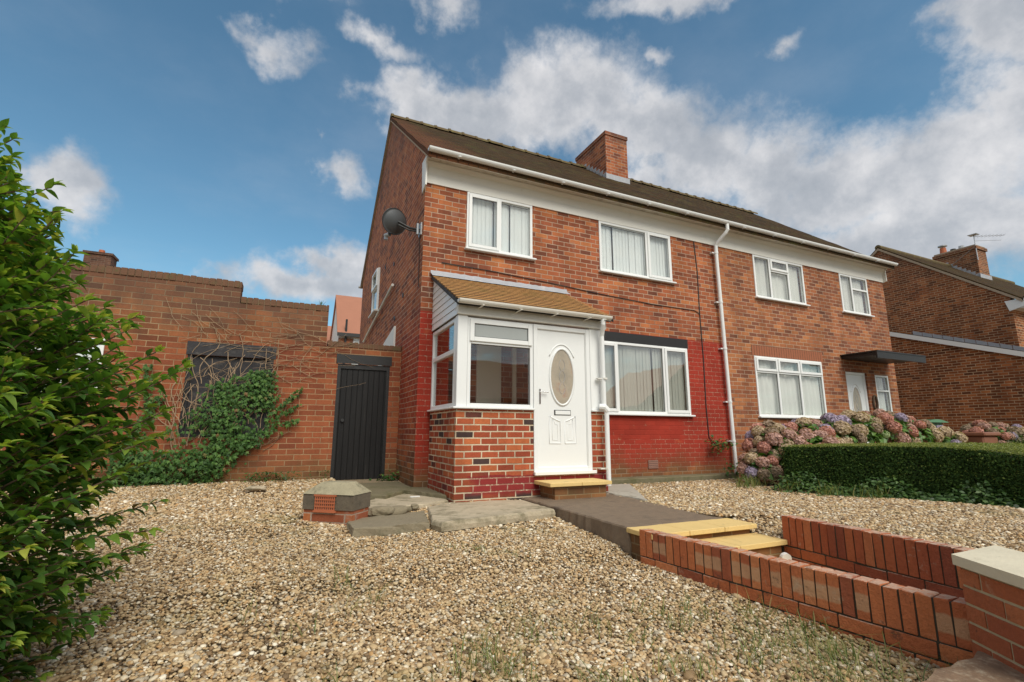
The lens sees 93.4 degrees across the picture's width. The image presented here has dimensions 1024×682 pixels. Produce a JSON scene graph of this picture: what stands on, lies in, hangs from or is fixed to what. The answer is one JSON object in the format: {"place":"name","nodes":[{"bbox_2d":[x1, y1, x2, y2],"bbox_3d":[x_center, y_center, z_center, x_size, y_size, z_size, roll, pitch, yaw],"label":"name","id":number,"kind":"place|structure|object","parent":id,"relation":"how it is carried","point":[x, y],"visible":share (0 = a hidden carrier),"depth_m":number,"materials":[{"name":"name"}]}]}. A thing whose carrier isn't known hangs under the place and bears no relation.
{"place":"outdoors","nodes":[
{"label":"outdoors","id":0,"kind":"place"},
{"bbox_2d":[83,249,118,266],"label":"house","id":1,"kind":"structure","parent":0,"point":[101,257],"depth_m":20.03,"materials":[{"name":"brown brick"}]},
{"bbox_2d":[326,326,330,345],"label":"house","id":2,"kind":"structure","parent":0,"point":[328,332],"depth_m":34.04,"materials":[{"name":"orange ceramic"}]},
{"bbox_2d":[330,295,361,364],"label":"house","id":3,"kind":"structure","parent":0,"point":[346,320],"depth_m":29.37,"materials":[{"name":"orange brick"}]},
{"bbox_2d":[353,337,359,342],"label":"window frame","id":4,"kind":"structure","parent":3,"relation":"in","point":[355,339],"depth_m":28.10,"materials":[{"name":"white plastic"}]},
{"bbox_2d":[360,482,446,499],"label":"path","id":5,"kind":"structure","parent":0,"point":[383,490],"depth_m":6.33,"materials":[{"name":"concrete"}]},
{"bbox_2d":[0,0,1023,325],"label":"sky","id":6,"kind":"structure","parent":0,"point":[244,141],"materials":[{"name":"blue"}]},
{"bbox_2d":[0,477,1023,681],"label":"ground","id":7,"kind":"structure","parent":0,"point":[358,481],"depth_m":3.02,"materials":[{"name":"beige gravel"}]},
{"bbox_2d":[0,118,194,681],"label":"shrub","id":8,"kind":"object","parent":7,"relation":"on","point":[40,404],"visible":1,"depth_m":1.99,"materials":[{"name":"green plant"}]},
{"bbox_2d":[0,263,401,486],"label":"yard wall","id":9,"kind":"structure","parent":7,"relation":"on","point":[349,432],"depth_m":7.22,"materials":[{"name":"brick"}]},
{"bbox_2d":[35,338,105,387],"bbox_3d":[-5.849,0.282,6.270,0.820,0.700,0.024,5,-12,-24],"label":"window frame","id":10,"kind":"structure","parent":9,"relation":"in","point":[101,347],"depth_m":6.44,"materials":[{"name":"white plastic"}]},
{"bbox_2d":[105,298,370,487],"bbox_3d":[-3.775,0.766,7.039,3.386,2.664,0.229,5,-12,-24],"label":"ivy plant","id":11,"kind":"object","parent":9,"relation":"attached to","point":[229,396],"visible":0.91,"depth_m":6.80,"materials":[{"name":"green plant"}]},
{"bbox_2d":[333,369,385,479],"bbox_3d":[-2.424,1.320,7.732,0.716,1.727,0.080,5,-12,-24],"label":"yard door","id":12,"kind":"structure","parent":9,"relation":"in","point":[360,419],"depth_m":7.72,"materials":[{"name":"black wood"}]},
{"bbox_2d":[76,465,328,486],"bbox_3d":[-4.353,1.813,6.470,3.612,0.274,0.398,5,-12,-24],"label":"ground cover","id":13,"kind":"object","parent":7,"relation":"on","point":[251,478],"visible":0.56,"depth_m":6.63,"materials":[{"name":"green plant"}]},
{"bbox_2d":[244,486,266,490],"bbox_3d":[-3.213,1.846,6.048,0.265,0.061,0.148,5,-12,-24],"label":"paving fragment","id":14,"kind":"object","parent":7,"relation":"on","point":[253,488],"visible":1,"depth_m":6.00,"materials":[{"name":"stone"}]},
{"bbox_2d":[302,481,371,525],"bbox_3d":[-1.755,1.689,4.824,0.564,0.545,0.346,-2,-11,13],"label":"vent housing","id":15,"kind":"object","parent":7,"relation":"on","point":[339,502],"visible":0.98,"depth_m":4.71,"materials":[{"name":"brick"}]},
{"bbox_2d":[346,511,429,539],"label":"concrete slab","id":16,"kind":"structure","parent":7,"relation":"on","point":[381,526],"depth_m":4.47,"materials":[{"name":"grey concrete"}]},
{"bbox_2d":[368,506,394,516],"bbox_3d":[-1.350,1.749,4.963,0.274,0.104,0.159,5,-12,-24],"label":"rubble stone","id":17,"kind":"object","parent":16,"relation":"on","point":[380,511],"visible":0.94,"depth_m":4.91,"materials":[{"name":"stone"}]},
{"bbox_2d":[390,505,407,514],"bbox_3d":[-1.199,1.776,5.047,0.225,0.100,0.129,5,-12,-24],"label":"rubble stone","id":18,"kind":"object","parent":7,"relation":"on","point":[400,509],"visible":0.75,"depth_m":5.01,"materials":[{"name":"stone"}]},
{"bbox_2d":[369,494,447,509],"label":"concrete slab","id":19,"kind":"structure","parent":7,"relation":"on","point":[408,500],"depth_m":5.66,"materials":[{"name":"grey concrete"}]},
{"bbox_2d":[411,504,418,509],"bbox_3d":[-1.061,1.806,5.263,0.093,0.063,0.076,5,-12,-24],"label":"rubble stone","id":20,"kind":"object","parent":7,"relation":"on","point":[414,506],"visible":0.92,"depth_m":5.24,"materials":[{"name":"stone"}]},
{"bbox_2d":[137,487,809,681],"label":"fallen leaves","id":21,"kind":"object","parent":7,"relation":"on","point":[506,578],"visible":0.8,"depth_m":3.16,"materials":[{"name":"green plant"}]},
{"bbox_2d":[427,500,555,531],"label":"concrete slab","id":22,"kind":"structure","parent":7,"relation":"on","point":[451,516],"depth_m":5.02,"materials":[{"name":"grey concrete"}]},
{"bbox_2d":[358,113,738,502],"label":"semi detached house","id":23,"kind":"structure","parent":7,"relation":"on","point":[550,318],"depth_m":8.19,"materials":[{"name":"brick"}]},
{"bbox_2d":[368,267,379,317],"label":"window frame","id":24,"kind":"structure","parent":23,"relation":"in","point":[376,276],"depth_m":11.23,"materials":[{"name":"white plastic"}]},
{"bbox_2d":[382,208,421,286],"bbox_3d":[-1.735,-1.443,7.608,0.636,1.325,0.373,1,-11,-6],"label":"satellite dish","id":25,"kind":"object","parent":23,"relation":"attached to","point":[394,221],"visible":1,"depth_m":7.59,"materials":[{"name":"metal"}]},
{"bbox_2d":[430,318,455,409],"bbox_3d":[-0.930,0.352,6.625,0.060,1.142,1.071,5,-12,-24],"label":"porch side window frame","id":26,"kind":"structure","parent":23,"relation":"in","point":[435,359],"depth_m":6.92,"materials":[{"name":"white plastic"}]},
{"bbox_2d":[476,345,500,403],"bbox_3d":[-0.359,0.985,7.357,0.400,2.200,0.033,5,-12,-24],"label":"inner door","id":27,"kind":"structure","parent":23,"relation":"in","point":[488,362],"depth_m":7.43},
{"bbox_2d":[453,315,532,407],"bbox_3d":[-0.220,0.282,6.293,1.068,1.162,0.130,5,-12,-24],"label":"porch front window frame","id":28,"kind":"structure","parent":23,"relation":"in","point":[468,330],"depth_m":6.21,"materials":[{"name":"white plastic"}]},
{"bbox_2d":[464,192,536,260],"bbox_3d":[-0.191,-1.883,8.013,1.260,0.995,0.183,5,-12,-24],"label":"window frame","id":29,"kind":"structure","parent":23,"relation":"in","point":[479,226],"depth_m":8.02,"materials":[{"name":"white plastic"}]},
{"bbox_2d":[538,330,586,466],"bbox_3d":[0.688,0.771,6.589,0.760,1.831,0.089,5,-12,-24],"label":"door leaf","id":30,"kind":"structure","parent":23,"relation":"in","point":[562,439],"depth_m":6.58,"materials":[{"name":"white plastic"}]},
{"bbox_2d":[598,221,676,284],"bbox_3d":[2.357,-1.656,9.163,1.770,0.995,0.183,5,-12,-24],"label":"window frame","id":31,"kind":"structure","parent":23,"relation":"in","point":[646,255],"depth_m":9.19,"materials":[{"name":"white plastic"}]},
{"bbox_2d":[604,341,695,416],"bbox_3d":[2.358,0.700,8.721,2.270,1.292,0.183,5,-12,-24],"label":"window frame","id":32,"kind":"structure","parent":23,"relation":"in","point":[628,387],"depth_m":8.80,"materials":[{"name":"white plastic"}]},
{"bbox_2d":[369,433,739,480],"bbox_3d":[1.135,1.999,8.284,6.905,0.848,0.488,3,-11,-13],"label":"ground cover","id":33,"kind":"object","parent":7,"relation":"on","point":[715,445],"visible":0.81,"depth_m":8.88,"materials":[{"name":"green plant"}]},
{"bbox_2d":[190,542,957,681],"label":"weed grass","id":34,"kind":"structure","parent":7,"relation":"on","point":[831,653],"depth_m":2.36,"materials":[{"name":"green plant"}]},
{"bbox_2d":[606,484,646,500],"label":"concrete slab","id":35,"kind":"structure","parent":7,"relation":"on","point":[626,490],"depth_m":6.60,"materials":[{"name":"grey concrete"}]},
{"bbox_2d":[626,518,786,560],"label":"garden steps","id":36,"kind":"structure","parent":7,"relation":"on","point":[729,532],"depth_m":4.13,"materials":[{"name":"stone"}]},
{"bbox_2d":[736,420,806,482],"bbox_3d":[4.453,1.864,8.183,1.495,1.061,0.974,12,-16,-46],"label":"hydrangea bush","id":37,"kind":"object","parent":7,"relation":"on","point":[763,442],"visible":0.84,"depth_m":7.92,"materials":[{"name":"pink plant"}]},
{"bbox_2d":[628,178,925,477],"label":"semi detached house","id":38,"kind":"structure","parent":7,"relation":"on","point":[807,332],"depth_m":10.88,"materials":[{"name":"brick"}]},
{"bbox_2d":[752,254,810,306],"bbox_3d":[5.978,-1.333,10.795,1.720,0.993,0.180,5,-12,-24],"label":"window frame","id":39,"kind":"structure","parent":38,"relation":"in","point":[775,282],"depth_m":10.81,"materials":[{"name":"white plastic"}]},
{"bbox_2d":[754,356,826,418],"bbox_3d":[5.993,1.020,10.360,2.230,1.277,0.180,5,-12,-24],"label":"window frame","id":40,"kind":"structure","parent":38,"relation":"in","point":[786,388],"depth_m":10.39,"materials":[{"name":"white plastic"}]},
{"bbox_2d":[838,273,874,317],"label":"window frame","id":41,"kind":"structure","parent":38,"relation":"in","point":[851,292],"depth_m":11.93,"materials":[{"name":"white plastic"}]},
{"bbox_2d":[846,375,868,442],"bbox_3d":[8.082,1.830,11.254,0.674,2.076,0.058,5,-12,-24],"label":"door leaf","id":42,"kind":"structure","parent":38,"relation":"in","point":[856,396],"depth_m":11.36,"materials":[{"name":"white plastic"}]},
{"bbox_2d":[873,395,878,409],"bbox_3d":[8.641,1.468,11.465,0.194,0.383,0.044,5,-12,-24],"label":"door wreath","id":43,"kind":"object","parent":38,"relation":"attached to","point":[874,398],"depth_m":11.45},
{"bbox_2d":[875,375,892,411],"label":"window frame","id":44,"kind":"structure","parent":38,"relation":"in","point":[879,384],"depth_m":11.81,"materials":[{"name":"white plastic"}]},
{"bbox_2d":[639,529,973,672],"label":"brick edging wall","id":45,"kind":"structure","parent":7,"relation":"on","point":[930,623],"depth_m":2.74,"materials":[{"name":"red brick"}]},
{"bbox_2d":[726,474,894,498],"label":"hedge grass","id":46,"kind":"structure","parent":7,"relation":"on","point":[747,480],"depth_m":6.53,"materials":[{"name":"green plant"}]},
{"bbox_2d":[782,409,967,444],"bbox_3d":[7.134,1.965,9.370,5.425,1.321,1.400,5,-12,-24],"label":"hydrangea bush","id":47,"kind":"object","parent":7,"relation":"on","point":[854,427],"visible":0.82,"depth_m":9.19,"materials":[{"name":"pink plant"}]},
{"bbox_2d":[781,515,973,597],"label":"brick edging wall","id":48,"kind":"structure","parent":7,"relation":"on","point":[904,560],"depth_m":3.46,"materials":[{"name":"red brick"}]},
{"bbox_2d":[764,470,1023,507],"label":"ground cover","id":49,"kind":"object","parent":7,"relation":"on","point":[980,494],"visible":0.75,"depth_m":5.96,"materials":[{"name":"green plant"}]},
{"bbox_2d":[780,442,1023,503],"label":"hedge","id":50,"kind":"object","parent":7,"relation":"on","point":[932,468],"visible":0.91,"depth_m":6.08,"materials":[{"name":"green plant"}]},
{"bbox_2d":[926,419,948,440],"bbox_3d":[9.272,2.347,10.929,0.950,1.120,0.750,5,-12,-24],"label":"garden bin","id":51,"kind":"object","parent":7,"relation":"on","point":[934,422],"visible":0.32,"depth_m":10.77,"materials":[{"name":"green plastic"}]},
{"bbox_2d":[870,244,1023,347],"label":"semi detached house","id":52,"kind":"structure","parent":7,"relation":"on","point":[967,296],"depth_m":17.34,"materials":[{"name":"brown brick"}]},
{"bbox_2d":[951,233,1000,265],"bbox_3d":[19.550,-3.640,20.727,2.594,1.620,0.985,-9,-14,39],"label":"tv aerial","id":53,"kind":"object","parent":52,"relation":"attached to","point":[973,235],"visible":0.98,"depth_m":20.44,"materials":[{"name":"metal"}]},
{"bbox_2d":[889,331,1023,439],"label":"garage extension","id":54,"kind":"object","parent":7,"relation":"on","point":[957,383],"visible":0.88,"depth_m":14.87,"materials":[{"name":"brown brick"}]},
{"bbox_2d":[922,651,1023,681],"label":"stone wall top","id":55,"kind":"structure","parent":7,"relation":"on","point":[980,666],"depth_m":1.95,"materials":[{"name":"stone"}]},
{"bbox_2d":[962,432,1000,443],"bbox_3d":[9.908,2.351,10.190,0.700,0.840,0.500,5,-12,-24],"label":"plant tub","id":56,"kind":"object","parent":7,"relation":"on","point":[983,437],"visible":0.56,"depth_m":10.05,"materials":[{"name":"orange ceramic"}]},
{"bbox_2d":[951,545,1023,673],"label":"gate pier","id":57,"kind":"structure","parent":7,"relation":"on","point":[992,579],"depth_m":2.08,"materials":[{"name":"brick"}]},
{"bbox_2d":[960,419,1023,442],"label":"hydrangea bush","id":58,"kind":"object","parent":7,"relation":"on","point":[1002,428],"visible":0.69,"depth_m":10.57,"materials":[{"name":"pink plant"}]},
{"bbox_2d":[995,431,1023,443],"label":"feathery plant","id":59,"kind":"object","parent":7,"relation":"on","point":[1022,438],"visible":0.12,"depth_m":10.30,"materials":[{"name":"green plant"}]},
{"bbox_2d":[521,493,721,555],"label":"path","id":60,"kind":"structure","parent":0,"point":[610,517],"depth_m":4.87,"materials":[{"name":"grey concrete"}]},
{"bbox_2d":[534,478,611,499],"bbox_3d":[0.781,1.894,6.163,0.900,0.218,0.432,5,-12,-24],"label":"doorstep","id":61,"kind":"object","parent":60,"relation":"on","point":[556,489],"visible":0.98,"depth_m":6.03,"materials":[{"name":"brick"}]},
{"bbox_2d":[779,552,791,559],"bbox_3d":[2.261,1.797,3.988,0.090,0.094,0.048,1,-11,-6],"label":"white disc","id":62,"kind":"object","parent":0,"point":[785,555],"visible":0.56,"depth_m":3.98,"materials":[{"name":"stone"}]}
]}

